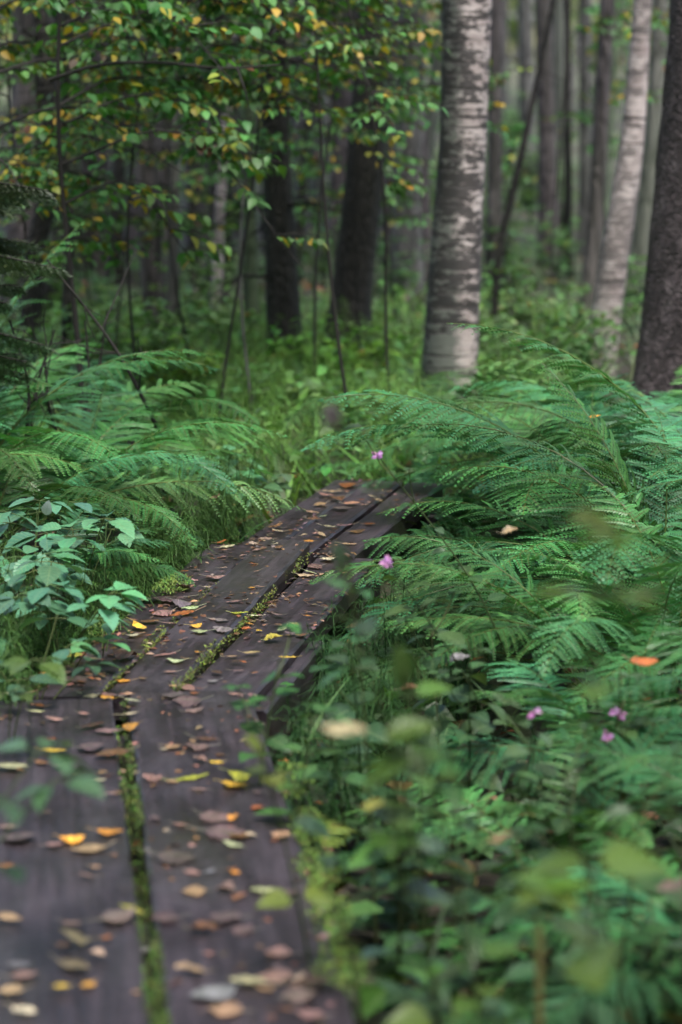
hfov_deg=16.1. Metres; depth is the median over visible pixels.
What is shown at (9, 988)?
fallen leaf
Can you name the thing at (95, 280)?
shrub
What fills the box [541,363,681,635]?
fern
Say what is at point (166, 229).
tree
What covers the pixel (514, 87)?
tree
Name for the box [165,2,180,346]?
tree
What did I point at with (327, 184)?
shrub
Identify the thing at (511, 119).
shrub
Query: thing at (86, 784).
ground elder
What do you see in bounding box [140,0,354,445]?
sapling tree
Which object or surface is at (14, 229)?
tree
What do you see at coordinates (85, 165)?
tree
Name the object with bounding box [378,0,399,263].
tree
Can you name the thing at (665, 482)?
fern
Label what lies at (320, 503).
fallen leaf
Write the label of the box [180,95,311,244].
shrub
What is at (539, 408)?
fern
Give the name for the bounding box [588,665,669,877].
leafy herb
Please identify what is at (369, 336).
shrub
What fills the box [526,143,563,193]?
shrub
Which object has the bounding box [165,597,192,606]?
fallen leaf
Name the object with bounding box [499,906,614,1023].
leafy herb
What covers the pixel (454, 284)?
birch tree
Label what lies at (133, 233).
tree
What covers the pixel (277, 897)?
leafy herb
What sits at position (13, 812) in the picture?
ground elder
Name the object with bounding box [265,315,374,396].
shrub
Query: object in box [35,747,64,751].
fallen leaf
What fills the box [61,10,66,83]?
tree
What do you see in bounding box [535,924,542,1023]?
dry stalk
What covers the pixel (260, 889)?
fallen leaf
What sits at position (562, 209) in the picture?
shrub
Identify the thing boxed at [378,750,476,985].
leafy herb
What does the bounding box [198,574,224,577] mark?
fallen leaf
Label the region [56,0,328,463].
sapling tree
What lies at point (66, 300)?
tree
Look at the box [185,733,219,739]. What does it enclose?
fallen leaf
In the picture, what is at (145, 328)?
shrub
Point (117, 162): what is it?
tree
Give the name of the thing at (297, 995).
fallen leaf
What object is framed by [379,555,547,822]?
campion
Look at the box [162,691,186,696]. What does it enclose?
fallen leaf
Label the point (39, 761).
fallen leaf
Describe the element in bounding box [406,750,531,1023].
leafy herb
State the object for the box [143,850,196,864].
fallen leaf
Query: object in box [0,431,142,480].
fern
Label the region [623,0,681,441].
spruce tree
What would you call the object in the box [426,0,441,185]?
tree
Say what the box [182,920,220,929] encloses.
fallen leaf
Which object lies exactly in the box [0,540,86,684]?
ground elder
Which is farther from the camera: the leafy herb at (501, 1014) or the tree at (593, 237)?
the tree at (593, 237)
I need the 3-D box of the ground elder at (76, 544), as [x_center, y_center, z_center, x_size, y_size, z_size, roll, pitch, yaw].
[-0.586,0.201,5.712,0.197,0.370,0.309,7,12,32]
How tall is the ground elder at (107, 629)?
0.273 m
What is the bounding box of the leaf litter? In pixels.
[0,255,681,1023]
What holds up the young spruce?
on the ground
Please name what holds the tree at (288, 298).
on the ground
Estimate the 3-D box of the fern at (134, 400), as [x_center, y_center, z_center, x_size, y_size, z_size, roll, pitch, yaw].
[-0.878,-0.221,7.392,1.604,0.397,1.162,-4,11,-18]
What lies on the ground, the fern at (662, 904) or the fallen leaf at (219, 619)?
the fern at (662, 904)
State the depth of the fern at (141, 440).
7.04 m
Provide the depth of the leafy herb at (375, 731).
4.44 m
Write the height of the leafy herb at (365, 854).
0.643 m
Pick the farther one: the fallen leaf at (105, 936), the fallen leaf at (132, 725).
the fallen leaf at (132, 725)
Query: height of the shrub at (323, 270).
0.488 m
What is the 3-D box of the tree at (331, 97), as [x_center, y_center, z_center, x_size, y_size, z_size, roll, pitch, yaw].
[-0.160,-8.658,16.418,3.250,14.503,3.482,0,11,0]
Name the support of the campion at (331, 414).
on the ground
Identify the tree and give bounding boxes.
[0,0,4,64]
[0,0,148,362]
[0,0,157,383]
[0,0,205,220]
[0,0,306,394]
[0,0,306,430]
[0,0,423,396]
[0,1,54,341]
[0,2,211,325]
[0,11,136,278]
[0,20,11,150]
[16,0,451,444]
[16,17,263,335]
[36,0,440,385]
[53,0,61,315]
[54,1,63,291]
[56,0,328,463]
[61,0,74,375]
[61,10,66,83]
[74,3,345,315]
[76,0,110,276]
[76,0,435,431]
[106,0,129,284]
[125,73,131,213]
[125,73,138,264]
[132,10,165,335]
[137,0,409,381]
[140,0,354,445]
[151,20,164,275]
[160,1,183,284]
[163,2,311,346]
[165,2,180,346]
[173,0,391,390]
[182,0,208,253]
[188,0,200,286]
[195,0,390,414]
[205,13,227,304]
[207,17,215,188]
[210,17,234,309]
[222,2,490,266]
[223,13,233,272]
[229,2,507,367]
[230,34,240,234]
[239,4,242,174]
[241,0,327,240]
[256,2,337,224]
[259,4,264,254]
[289,64,293,201]
[290,5,441,330]
[295,1,322,281]
[309,2,330,227]
[318,0,484,296]
[322,0,392,362]
[323,5,357,256]
[324,8,337,162]
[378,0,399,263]
[399,0,668,313]
[420,0,491,412]
[421,103,430,286]
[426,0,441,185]
[484,0,503,306]
[485,0,650,285]
[486,20,518,140]
[490,0,555,325]
[502,37,505,187]
[503,0,535,121]
[504,0,517,112]
[517,0,537,210]
[534,0,561,267]
[552,15,554,97]
[554,0,563,192]
[564,0,573,277]
[571,10,578,129]
[576,0,614,319]
[577,0,591,257]
[588,0,651,379]
[591,28,593,115]
[601,0,668,230]
[603,0,622,236]
[615,81,619,112]
[623,0,668,307]
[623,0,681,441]
[623,1,627,108]
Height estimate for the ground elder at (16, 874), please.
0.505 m
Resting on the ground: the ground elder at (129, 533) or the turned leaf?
the ground elder at (129, 533)
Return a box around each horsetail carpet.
[0,432,269,707]
[2,292,547,535]
[271,530,571,880]
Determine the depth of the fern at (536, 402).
7.58 m
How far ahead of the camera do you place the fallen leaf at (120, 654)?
5.17 m
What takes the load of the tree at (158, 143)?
on the ground
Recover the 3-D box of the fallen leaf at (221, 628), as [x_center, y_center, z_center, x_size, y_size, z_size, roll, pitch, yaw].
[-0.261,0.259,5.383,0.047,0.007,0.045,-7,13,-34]
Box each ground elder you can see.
[0,497,107,653]
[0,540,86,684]
[0,558,96,659]
[0,580,87,684]
[0,608,123,701]
[0,656,74,751]
[0,738,104,840]
[0,799,22,826]
[0,864,25,883]
[2,518,146,638]
[12,581,147,666]
[43,510,142,628]
[82,598,141,655]
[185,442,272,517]
[187,467,275,523]
[230,470,303,529]
[261,444,330,466]
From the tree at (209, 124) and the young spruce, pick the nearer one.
the young spruce
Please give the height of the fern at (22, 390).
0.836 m
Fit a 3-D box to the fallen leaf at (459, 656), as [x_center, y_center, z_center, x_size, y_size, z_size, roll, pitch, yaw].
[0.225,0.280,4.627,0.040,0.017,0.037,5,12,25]
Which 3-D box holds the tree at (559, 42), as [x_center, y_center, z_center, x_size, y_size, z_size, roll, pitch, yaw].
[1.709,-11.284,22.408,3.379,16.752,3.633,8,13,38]
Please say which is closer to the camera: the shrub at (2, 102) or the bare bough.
the bare bough
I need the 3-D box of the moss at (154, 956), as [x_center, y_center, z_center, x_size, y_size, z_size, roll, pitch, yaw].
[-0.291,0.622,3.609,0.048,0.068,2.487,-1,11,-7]
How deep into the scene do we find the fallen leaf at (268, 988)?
3.29 m
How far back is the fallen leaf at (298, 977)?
3.33 m
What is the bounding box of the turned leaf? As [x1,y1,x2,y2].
[41,500,51,514]
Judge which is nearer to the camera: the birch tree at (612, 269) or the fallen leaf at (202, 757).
the fallen leaf at (202, 757)
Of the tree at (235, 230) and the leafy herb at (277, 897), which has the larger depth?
the tree at (235, 230)
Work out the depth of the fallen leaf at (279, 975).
3.34 m
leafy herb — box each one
[220,623,303,814]
[242,735,334,969]
[254,740,339,895]
[293,816,394,1023]
[295,700,377,876]
[309,625,398,844]
[318,555,423,966]
[326,714,454,1019]
[333,543,447,1023]
[347,681,454,1006]
[356,823,447,964]
[359,805,442,934]
[360,752,473,1023]
[369,958,474,1020]
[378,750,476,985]
[384,889,483,1023]
[385,719,503,1023]
[392,645,523,1023]
[396,589,467,839]
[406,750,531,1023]
[426,630,503,858]
[429,755,520,996]
[477,995,511,1023]
[481,999,527,1023]
[487,823,578,1023]
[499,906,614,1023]
[510,512,669,1023]
[524,718,621,954]
[543,866,620,1023]
[565,742,681,1023]
[570,509,681,902]
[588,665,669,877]
[600,879,681,1023]
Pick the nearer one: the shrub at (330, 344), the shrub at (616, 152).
the shrub at (330, 344)
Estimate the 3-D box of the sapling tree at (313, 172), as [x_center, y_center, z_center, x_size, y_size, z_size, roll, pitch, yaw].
[-0.055,-1.951,12.352,1.322,2.205,1.092,9,14,41]
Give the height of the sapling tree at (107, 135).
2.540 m
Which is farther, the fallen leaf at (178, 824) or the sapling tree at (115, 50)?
the sapling tree at (115, 50)
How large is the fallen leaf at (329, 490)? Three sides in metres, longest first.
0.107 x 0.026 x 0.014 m
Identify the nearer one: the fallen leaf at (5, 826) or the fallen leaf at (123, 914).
the fallen leaf at (123, 914)
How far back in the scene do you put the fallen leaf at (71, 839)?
3.92 m
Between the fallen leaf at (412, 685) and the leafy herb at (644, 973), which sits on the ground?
the leafy herb at (644, 973)
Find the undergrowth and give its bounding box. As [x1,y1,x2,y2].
[0,230,681,1023]
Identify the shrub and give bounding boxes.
[0,79,7,133]
[0,255,80,328]
[15,297,166,368]
[19,255,114,326]
[62,271,139,346]
[95,295,230,386]
[123,332,233,417]
[126,253,198,302]
[139,262,265,363]
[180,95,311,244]
[185,228,237,303]
[220,363,322,418]
[239,78,260,170]
[258,255,308,308]
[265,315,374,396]
[292,170,328,203]
[294,215,338,286]
[323,323,405,389]
[346,317,424,368]
[372,236,429,309]
[422,312,553,382]
[429,112,439,191]
[429,158,486,209]
[430,185,434,233]
[480,262,591,354]
[481,227,541,307]
[482,178,539,277]
[483,185,507,231]
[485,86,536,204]
[502,134,578,224]
[504,153,578,243]
[505,107,518,140]
[511,305,641,381]
[515,205,583,283]
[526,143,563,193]
[557,255,646,328]
[574,79,617,114]
[576,120,617,158]
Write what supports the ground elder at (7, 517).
on the ground
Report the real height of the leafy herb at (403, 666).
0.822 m
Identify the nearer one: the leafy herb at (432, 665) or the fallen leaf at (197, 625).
the leafy herb at (432, 665)
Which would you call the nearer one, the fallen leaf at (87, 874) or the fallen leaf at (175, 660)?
the fallen leaf at (87, 874)
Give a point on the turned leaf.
(46, 508)
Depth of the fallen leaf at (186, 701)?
4.75 m
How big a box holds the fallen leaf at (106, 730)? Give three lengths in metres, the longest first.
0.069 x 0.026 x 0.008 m
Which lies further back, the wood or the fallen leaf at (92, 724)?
the wood
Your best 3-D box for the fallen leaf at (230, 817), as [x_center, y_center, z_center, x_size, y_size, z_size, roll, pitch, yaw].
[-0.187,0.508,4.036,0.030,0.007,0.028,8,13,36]
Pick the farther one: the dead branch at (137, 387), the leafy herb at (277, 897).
the dead branch at (137, 387)
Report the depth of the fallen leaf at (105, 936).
3.49 m
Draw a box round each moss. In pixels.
[87,573,369,994]
[98,552,312,691]
[114,700,170,1023]
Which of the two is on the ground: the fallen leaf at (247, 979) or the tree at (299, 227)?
the tree at (299, 227)
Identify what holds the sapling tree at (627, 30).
on the ground
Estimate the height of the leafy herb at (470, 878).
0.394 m
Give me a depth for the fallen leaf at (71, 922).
3.55 m
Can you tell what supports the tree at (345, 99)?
on the ground
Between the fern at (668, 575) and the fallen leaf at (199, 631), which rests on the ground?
the fern at (668, 575)
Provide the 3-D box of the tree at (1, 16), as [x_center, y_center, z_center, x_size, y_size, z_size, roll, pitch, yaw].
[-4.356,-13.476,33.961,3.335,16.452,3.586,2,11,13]
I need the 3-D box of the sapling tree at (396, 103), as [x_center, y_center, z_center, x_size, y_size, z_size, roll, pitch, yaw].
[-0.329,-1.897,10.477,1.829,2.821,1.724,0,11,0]
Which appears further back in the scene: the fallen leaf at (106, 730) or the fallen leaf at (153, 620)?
the fallen leaf at (153, 620)
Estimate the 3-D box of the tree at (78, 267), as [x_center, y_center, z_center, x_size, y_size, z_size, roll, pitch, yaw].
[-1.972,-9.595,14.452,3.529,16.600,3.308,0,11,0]
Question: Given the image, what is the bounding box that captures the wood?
[1,0,651,77]
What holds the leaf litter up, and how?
on the ground
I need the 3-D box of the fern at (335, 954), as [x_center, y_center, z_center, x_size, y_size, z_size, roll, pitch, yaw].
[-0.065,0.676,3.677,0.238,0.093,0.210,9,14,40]
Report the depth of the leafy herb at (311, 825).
3.25 m
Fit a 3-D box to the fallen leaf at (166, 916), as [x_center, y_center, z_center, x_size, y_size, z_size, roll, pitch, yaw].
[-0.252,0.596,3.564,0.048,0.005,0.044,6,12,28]
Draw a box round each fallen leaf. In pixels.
[0,762,26,767]
[0,824,19,827]
[0,831,36,840]
[0,863,15,866]
[0,912,21,919]
[0,984,31,993]
[1,970,37,978]
[5,961,32,967]
[5,1002,35,1012]
[30,703,48,706]
[33,759,48,763]
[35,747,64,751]
[43,842,62,845]
[46,716,67,719]
[49,953,88,968]
[51,983,74,987]
[52,941,71,946]
[53,834,84,843]
[56,919,81,924]
[58,927,101,944]
[66,674,92,682]
[67,649,81,656]
[71,741,105,750]
[71,840,116,851]
[74,722,102,727]
[79,873,102,876]
[81,979,95,986]
[83,692,103,697]
[84,907,136,921]
[87,827,121,834]
[90,948,107,955]
[94,745,139,755]
[95,691,116,695]
[95,726,129,732]
[99,695,117,698]
[100,932,116,938]
[113,648,144,659]
[120,903,151,913]
[122,721,141,730]
[126,617,145,628]
[141,619,163,621]
[142,773,167,781]
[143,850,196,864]
[151,595,197,601]
[151,911,190,921]
[153,607,176,615]
[154,650,179,655]
[157,743,181,747]
[161,772,209,780]
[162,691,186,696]
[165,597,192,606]
[166,658,190,662]
[169,606,204,615]
[169,821,191,825]
[172,680,194,689]
[173,695,213,706]
[174,962,215,972]
[177,582,196,586]
[179,707,202,712]
[181,603,205,608]
[182,868,199,873]
[182,885,207,895]
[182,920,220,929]
[184,824,244,839]
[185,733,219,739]
[185,743,221,750]
[186,623,201,627]
[190,788,212,789]
[190,978,243,1001]
[191,629,213,632]
[193,755,211,760]
[194,809,228,822]
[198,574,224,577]
[199,951,214,954]
[203,868,214,872]
[207,1002,254,1016]
[209,910,252,923]
[211,618,226,620]
[212,626,237,631]
[213,779,247,785]
[216,880,240,890]
[217,813,238,819]
[220,768,249,782]
[221,829,250,836]
[223,840,244,846]
[229,975,285,982]
[232,893,244,900]
[232,924,261,935]
[251,805,263,808]
[251,886,275,891]
[256,985,278,990]
[257,968,308,981]
[260,633,282,639]
[264,946,297,956]
[271,830,293,837]
[274,987,316,1003]
[281,889,302,892]
[285,973,305,979]
[287,975,327,987]
[292,572,313,575]
[294,1009,334,1017]
[308,564,324,567]
[310,718,366,734]
[314,489,342,491]
[314,500,329,504]
[330,494,350,500]
[339,483,359,487]
[349,529,364,532]
[353,799,383,810]
[406,683,417,689]
[445,653,470,662]
[482,832,512,841]
[495,525,517,533]
[623,655,659,665]
[643,878,681,890]
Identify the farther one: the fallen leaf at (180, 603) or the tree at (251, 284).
the tree at (251, 284)
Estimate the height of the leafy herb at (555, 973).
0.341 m
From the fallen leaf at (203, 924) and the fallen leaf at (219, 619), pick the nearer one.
the fallen leaf at (203, 924)
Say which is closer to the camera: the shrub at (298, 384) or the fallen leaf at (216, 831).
the fallen leaf at (216, 831)
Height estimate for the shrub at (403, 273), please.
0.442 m
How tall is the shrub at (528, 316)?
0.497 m
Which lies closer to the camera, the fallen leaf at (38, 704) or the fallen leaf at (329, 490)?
the fallen leaf at (38, 704)
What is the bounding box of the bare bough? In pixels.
[49,61,279,109]
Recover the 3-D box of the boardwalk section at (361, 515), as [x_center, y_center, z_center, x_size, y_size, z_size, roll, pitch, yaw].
[0.007,0.080,6.875,0.398,0.159,1.159,3,11,14]
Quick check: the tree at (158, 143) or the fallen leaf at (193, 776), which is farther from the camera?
the tree at (158, 143)
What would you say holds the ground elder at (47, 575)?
on the ground
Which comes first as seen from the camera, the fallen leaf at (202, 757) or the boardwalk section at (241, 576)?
the fallen leaf at (202, 757)
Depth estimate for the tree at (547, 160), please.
16.49 m
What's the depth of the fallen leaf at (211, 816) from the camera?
4.03 m
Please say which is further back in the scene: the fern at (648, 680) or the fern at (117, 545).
the fern at (117, 545)
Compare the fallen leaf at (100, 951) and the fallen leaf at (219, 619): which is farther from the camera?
the fallen leaf at (219, 619)
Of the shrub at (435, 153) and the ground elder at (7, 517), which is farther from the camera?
the shrub at (435, 153)
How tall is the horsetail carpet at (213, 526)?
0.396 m
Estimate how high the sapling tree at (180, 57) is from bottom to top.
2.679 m
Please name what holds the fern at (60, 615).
on the ground
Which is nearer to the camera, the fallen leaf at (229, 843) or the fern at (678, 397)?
the fallen leaf at (229, 843)
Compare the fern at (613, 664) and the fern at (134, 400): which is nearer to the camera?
the fern at (613, 664)
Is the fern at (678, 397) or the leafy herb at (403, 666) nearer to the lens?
the leafy herb at (403, 666)
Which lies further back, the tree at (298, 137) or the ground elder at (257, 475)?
the tree at (298, 137)
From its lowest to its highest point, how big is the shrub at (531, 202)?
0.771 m
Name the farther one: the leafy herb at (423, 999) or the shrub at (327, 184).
the shrub at (327, 184)
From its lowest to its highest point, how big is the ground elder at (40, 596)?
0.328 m
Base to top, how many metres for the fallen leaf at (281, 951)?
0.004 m
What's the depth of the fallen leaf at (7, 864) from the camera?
3.80 m
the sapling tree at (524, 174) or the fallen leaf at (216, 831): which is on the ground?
the sapling tree at (524, 174)
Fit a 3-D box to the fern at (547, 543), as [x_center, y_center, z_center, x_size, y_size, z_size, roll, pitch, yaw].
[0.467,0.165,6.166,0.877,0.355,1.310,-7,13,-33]
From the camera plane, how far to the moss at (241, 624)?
5.27 m
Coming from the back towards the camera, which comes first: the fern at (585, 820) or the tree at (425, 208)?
the tree at (425, 208)
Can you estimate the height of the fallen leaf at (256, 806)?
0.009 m
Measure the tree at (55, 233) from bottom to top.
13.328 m
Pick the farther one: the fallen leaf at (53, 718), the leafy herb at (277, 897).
the fallen leaf at (53, 718)
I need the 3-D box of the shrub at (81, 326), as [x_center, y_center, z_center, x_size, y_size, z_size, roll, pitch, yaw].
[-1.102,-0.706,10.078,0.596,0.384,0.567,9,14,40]
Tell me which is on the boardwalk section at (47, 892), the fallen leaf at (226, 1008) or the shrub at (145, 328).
the fallen leaf at (226, 1008)
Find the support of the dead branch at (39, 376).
on the undergrowth
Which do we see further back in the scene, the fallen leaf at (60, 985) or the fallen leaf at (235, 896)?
the fallen leaf at (235, 896)
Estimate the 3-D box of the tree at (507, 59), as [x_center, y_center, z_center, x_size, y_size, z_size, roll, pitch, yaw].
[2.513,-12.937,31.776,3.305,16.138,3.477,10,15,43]
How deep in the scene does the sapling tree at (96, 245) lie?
9.11 m
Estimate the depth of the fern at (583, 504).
5.89 m
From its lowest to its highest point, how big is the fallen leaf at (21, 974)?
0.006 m
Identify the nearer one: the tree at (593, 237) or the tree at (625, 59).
the tree at (593, 237)
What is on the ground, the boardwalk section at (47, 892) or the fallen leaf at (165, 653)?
the boardwalk section at (47, 892)
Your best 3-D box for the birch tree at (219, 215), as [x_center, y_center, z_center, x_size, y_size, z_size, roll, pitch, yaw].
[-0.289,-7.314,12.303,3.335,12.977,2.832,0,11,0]
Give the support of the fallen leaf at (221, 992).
on the boardwalk section at (47, 892)
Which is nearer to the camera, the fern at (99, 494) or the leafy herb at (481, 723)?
the leafy herb at (481, 723)
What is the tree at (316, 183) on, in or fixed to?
on the ground
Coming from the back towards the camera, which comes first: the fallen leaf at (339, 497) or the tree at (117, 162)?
the tree at (117, 162)
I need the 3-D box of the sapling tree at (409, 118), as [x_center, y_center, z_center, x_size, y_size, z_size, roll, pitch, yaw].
[0.199,-1.976,12.747,0.972,2.101,1.067,0,11,0]
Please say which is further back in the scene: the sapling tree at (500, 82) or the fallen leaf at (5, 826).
the sapling tree at (500, 82)
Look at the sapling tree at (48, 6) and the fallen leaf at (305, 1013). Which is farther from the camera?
the sapling tree at (48, 6)
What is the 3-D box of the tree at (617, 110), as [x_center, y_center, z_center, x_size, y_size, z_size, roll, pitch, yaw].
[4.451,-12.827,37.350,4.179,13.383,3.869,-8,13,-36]
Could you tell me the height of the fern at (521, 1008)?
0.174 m
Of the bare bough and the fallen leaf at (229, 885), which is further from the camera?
the bare bough
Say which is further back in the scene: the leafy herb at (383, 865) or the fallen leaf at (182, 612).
the fallen leaf at (182, 612)
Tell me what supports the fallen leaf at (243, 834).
on the boardwalk section at (47, 892)
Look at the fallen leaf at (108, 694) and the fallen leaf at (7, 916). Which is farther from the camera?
the fallen leaf at (108, 694)
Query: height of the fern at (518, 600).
0.355 m
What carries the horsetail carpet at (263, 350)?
on the ground
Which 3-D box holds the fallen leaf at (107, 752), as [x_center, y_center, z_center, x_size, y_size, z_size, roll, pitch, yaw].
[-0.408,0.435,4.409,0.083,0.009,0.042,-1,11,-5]
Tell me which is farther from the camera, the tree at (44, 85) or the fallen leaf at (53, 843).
the tree at (44, 85)
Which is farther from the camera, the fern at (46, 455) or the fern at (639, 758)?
the fern at (46, 455)
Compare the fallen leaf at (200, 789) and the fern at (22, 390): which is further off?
the fern at (22, 390)
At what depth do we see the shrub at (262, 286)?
13.44 m
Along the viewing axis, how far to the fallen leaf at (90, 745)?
4.45 m
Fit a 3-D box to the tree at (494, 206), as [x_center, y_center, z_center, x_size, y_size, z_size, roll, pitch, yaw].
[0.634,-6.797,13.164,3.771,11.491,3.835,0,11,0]
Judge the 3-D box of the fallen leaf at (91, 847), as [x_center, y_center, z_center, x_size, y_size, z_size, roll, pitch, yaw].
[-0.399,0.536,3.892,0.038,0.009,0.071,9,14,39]
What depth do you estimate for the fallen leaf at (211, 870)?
3.77 m
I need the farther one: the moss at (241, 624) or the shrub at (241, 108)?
the shrub at (241, 108)
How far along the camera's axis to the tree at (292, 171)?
20.79 m
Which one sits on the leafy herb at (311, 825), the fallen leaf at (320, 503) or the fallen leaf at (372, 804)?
the fallen leaf at (372, 804)
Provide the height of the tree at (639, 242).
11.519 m
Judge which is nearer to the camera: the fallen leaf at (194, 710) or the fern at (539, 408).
the fallen leaf at (194, 710)
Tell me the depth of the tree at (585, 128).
17.13 m
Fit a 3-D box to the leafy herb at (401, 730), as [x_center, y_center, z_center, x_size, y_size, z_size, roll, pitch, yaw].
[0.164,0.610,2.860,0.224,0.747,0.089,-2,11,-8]
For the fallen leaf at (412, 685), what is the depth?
4.54 m
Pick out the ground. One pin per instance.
(366, 936)
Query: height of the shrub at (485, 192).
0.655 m
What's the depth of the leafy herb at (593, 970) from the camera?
2.57 m
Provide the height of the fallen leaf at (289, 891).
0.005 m
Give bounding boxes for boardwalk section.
[0,690,354,1023]
[32,539,374,756]
[239,480,443,605]
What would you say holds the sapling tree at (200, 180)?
on the ground
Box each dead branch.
[7,320,111,422]
[9,320,65,444]
[14,295,96,436]
[21,250,162,435]
[35,325,118,444]
[58,310,199,430]
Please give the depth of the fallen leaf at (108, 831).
3.96 m
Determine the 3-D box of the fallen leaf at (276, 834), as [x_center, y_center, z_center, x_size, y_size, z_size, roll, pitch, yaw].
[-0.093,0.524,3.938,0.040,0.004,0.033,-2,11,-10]
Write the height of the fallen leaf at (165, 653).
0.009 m
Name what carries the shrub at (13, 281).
on the ground
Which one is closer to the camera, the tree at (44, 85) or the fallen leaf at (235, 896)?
the fallen leaf at (235, 896)
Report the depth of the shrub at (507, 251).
15.98 m
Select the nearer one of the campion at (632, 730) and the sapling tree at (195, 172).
the campion at (632, 730)
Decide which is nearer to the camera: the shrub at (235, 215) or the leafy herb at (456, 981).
the leafy herb at (456, 981)
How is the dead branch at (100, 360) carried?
on the ground
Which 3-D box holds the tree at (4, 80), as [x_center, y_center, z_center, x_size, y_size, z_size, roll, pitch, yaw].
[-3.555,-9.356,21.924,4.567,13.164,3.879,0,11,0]
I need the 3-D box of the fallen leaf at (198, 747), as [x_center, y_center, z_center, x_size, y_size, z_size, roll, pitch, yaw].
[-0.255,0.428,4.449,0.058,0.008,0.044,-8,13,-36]
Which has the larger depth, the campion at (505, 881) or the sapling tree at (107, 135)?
the sapling tree at (107, 135)
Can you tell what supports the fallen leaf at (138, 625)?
on the boardwalk section at (241, 576)
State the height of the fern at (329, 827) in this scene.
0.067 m
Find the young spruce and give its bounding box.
[0,180,72,387]
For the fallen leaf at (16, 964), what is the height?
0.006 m
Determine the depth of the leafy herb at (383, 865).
4.05 m
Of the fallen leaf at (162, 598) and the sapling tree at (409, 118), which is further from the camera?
the sapling tree at (409, 118)
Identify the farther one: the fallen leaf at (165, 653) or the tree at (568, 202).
the tree at (568, 202)
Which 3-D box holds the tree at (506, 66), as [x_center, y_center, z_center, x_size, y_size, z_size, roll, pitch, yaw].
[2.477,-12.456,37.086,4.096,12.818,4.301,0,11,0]
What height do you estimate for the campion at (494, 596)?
0.655 m
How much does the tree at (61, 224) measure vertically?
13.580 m
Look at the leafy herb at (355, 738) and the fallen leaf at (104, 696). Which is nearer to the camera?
the leafy herb at (355, 738)
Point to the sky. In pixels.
(597, 2)
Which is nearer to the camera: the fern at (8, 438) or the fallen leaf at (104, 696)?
the fallen leaf at (104, 696)
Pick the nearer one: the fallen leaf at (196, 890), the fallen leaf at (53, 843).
the fallen leaf at (196, 890)
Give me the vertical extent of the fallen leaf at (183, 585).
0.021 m
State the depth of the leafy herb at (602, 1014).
3.25 m
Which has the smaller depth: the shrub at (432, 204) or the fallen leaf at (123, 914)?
the fallen leaf at (123, 914)
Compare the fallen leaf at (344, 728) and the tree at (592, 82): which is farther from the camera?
the tree at (592, 82)
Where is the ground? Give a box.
[0,60,681,1023]
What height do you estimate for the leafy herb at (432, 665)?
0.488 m
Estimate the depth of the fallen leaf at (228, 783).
4.20 m
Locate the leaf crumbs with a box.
[0,479,418,1023]
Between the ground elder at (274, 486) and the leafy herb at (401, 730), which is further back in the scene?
the ground elder at (274, 486)
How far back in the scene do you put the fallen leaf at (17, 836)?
3.94 m
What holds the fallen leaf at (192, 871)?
on the boardwalk section at (47, 892)
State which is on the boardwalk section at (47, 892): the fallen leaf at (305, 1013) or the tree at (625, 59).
the fallen leaf at (305, 1013)
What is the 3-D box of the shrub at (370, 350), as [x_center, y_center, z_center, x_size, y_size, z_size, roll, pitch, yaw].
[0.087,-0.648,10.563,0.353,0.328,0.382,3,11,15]
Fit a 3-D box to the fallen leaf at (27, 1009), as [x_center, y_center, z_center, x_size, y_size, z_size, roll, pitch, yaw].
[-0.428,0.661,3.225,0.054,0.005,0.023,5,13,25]
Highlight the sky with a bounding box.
[2,0,632,59]
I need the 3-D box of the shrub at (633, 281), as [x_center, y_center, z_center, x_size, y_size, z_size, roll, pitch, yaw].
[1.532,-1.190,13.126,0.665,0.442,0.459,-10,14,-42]
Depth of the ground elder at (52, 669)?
4.35 m
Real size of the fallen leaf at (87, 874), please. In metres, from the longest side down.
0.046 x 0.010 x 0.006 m
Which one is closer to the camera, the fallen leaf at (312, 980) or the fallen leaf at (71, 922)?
the fallen leaf at (312, 980)
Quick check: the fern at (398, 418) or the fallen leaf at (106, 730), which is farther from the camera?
the fern at (398, 418)
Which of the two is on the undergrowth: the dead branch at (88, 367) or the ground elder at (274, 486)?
the dead branch at (88, 367)
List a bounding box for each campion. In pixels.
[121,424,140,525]
[321,403,635,1023]
[360,439,542,740]
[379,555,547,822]
[490,693,568,913]
[548,704,656,861]
[558,671,659,839]
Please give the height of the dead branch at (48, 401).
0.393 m
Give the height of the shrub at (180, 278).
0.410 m
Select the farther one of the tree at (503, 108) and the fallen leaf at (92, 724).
the tree at (503, 108)
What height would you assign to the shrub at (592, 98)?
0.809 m
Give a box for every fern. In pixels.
[0,221,220,445]
[0,340,198,436]
[0,349,216,495]
[0,378,288,501]
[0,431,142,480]
[0,443,305,550]
[20,593,150,672]
[34,380,288,546]
[53,503,195,599]
[276,363,608,463]
[297,820,356,862]
[299,374,681,574]
[299,434,483,489]
[308,534,635,707]
[325,926,348,986]
[326,422,681,654]
[331,706,681,891]
[339,482,681,669]
[348,370,680,491]
[352,886,681,1023]
[353,480,681,706]
[358,393,596,549]
[363,611,681,794]
[394,323,681,538]
[394,379,681,525]
[401,508,538,597]
[406,469,503,540]
[445,832,681,1023]
[473,358,681,476]
[508,727,681,830]
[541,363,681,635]
[546,670,681,757]
[559,505,681,785]
[621,471,681,602]
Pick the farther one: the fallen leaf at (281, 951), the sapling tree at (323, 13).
the sapling tree at (323, 13)
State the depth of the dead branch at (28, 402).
7.26 m
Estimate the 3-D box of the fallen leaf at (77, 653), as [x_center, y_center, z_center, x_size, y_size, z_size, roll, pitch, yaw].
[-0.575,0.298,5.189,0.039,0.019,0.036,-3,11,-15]
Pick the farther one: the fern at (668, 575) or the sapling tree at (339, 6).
the sapling tree at (339, 6)
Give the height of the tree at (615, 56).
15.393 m

